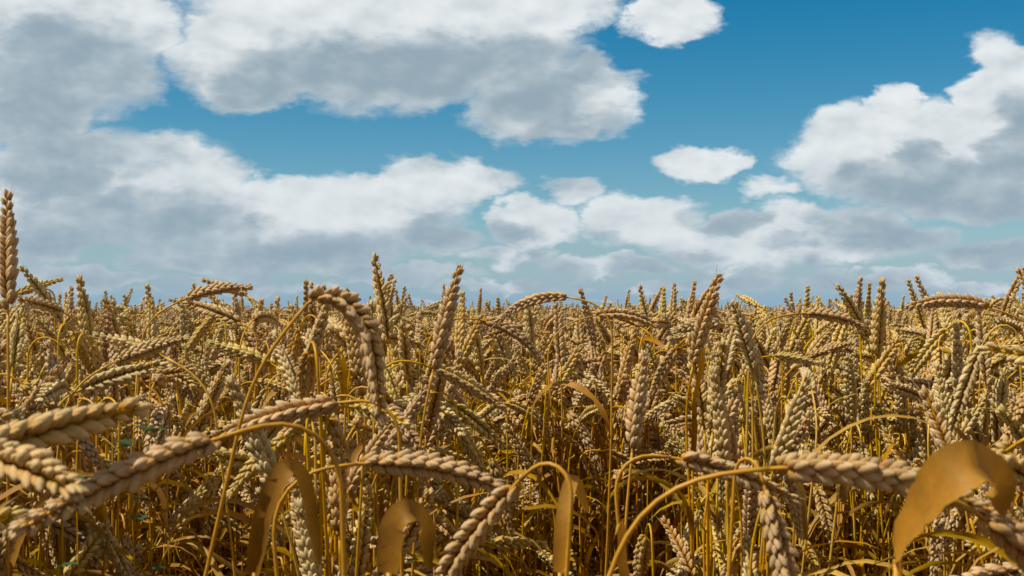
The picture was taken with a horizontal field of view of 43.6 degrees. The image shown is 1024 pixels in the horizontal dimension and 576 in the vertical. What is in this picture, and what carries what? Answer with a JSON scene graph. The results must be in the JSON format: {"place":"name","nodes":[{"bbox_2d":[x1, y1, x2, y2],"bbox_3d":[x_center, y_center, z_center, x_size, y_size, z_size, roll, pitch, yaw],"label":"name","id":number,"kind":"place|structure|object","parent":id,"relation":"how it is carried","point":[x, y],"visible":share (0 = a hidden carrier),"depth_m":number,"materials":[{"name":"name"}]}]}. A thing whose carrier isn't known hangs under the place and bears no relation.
{"place":"outdoors","nodes":[
{"label":"outdoors","id":0,"kind":"place"},
{"bbox_2d":[0,252,1023,575],"bbox_3d":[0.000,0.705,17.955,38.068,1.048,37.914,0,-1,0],"label":"wheat field","id":1,"kind":"structure","parent":0,"point":[916,388],"depth_m":1.92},
{"bbox_2d":[0,0,1023,309],"label":"sky","id":2,"kind":"structure","parent":0,"point":[610,147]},
{"label":"ground","id":3,"kind":"structure","parent":0,"visible":0},
{"bbox_2d":[52,399,91,575],"bbox_3d":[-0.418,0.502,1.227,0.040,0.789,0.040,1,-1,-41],"label":"weed","id":4,"kind":"object","parent":3,"relation":"on","point":[80,477],"visible":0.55,"depth_m":1.23,"materials":[{"name":"green"}]},
{"bbox_2d":[111,375,145,575],"bbox_3d":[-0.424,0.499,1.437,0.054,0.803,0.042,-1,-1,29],"label":"weed","id":5,"kind":"object","parent":3,"relation":"on","point":[132,444],"visible":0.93,"depth_m":1.44,"materials":[{"name":"green"}]},
{"bbox_2d":[133,360,165,575],"bbox_3d":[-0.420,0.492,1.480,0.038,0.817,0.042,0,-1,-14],"label":"weed","id":6,"kind":"object","parent":3,"relation":"on","point":[148,499],"visible":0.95,"depth_m":1.48,"materials":[{"name":"green"}]},
{"bbox_2d":[0,184,1023,575],"bbox_3d":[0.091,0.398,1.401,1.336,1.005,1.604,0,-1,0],"label":"wheat","id":7,"kind":"object","parent":3,"relation":"on","point":[954,474],"visible":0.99,"depth_m":0.91,"materials":[{"name":"beige plant"}]}
]}

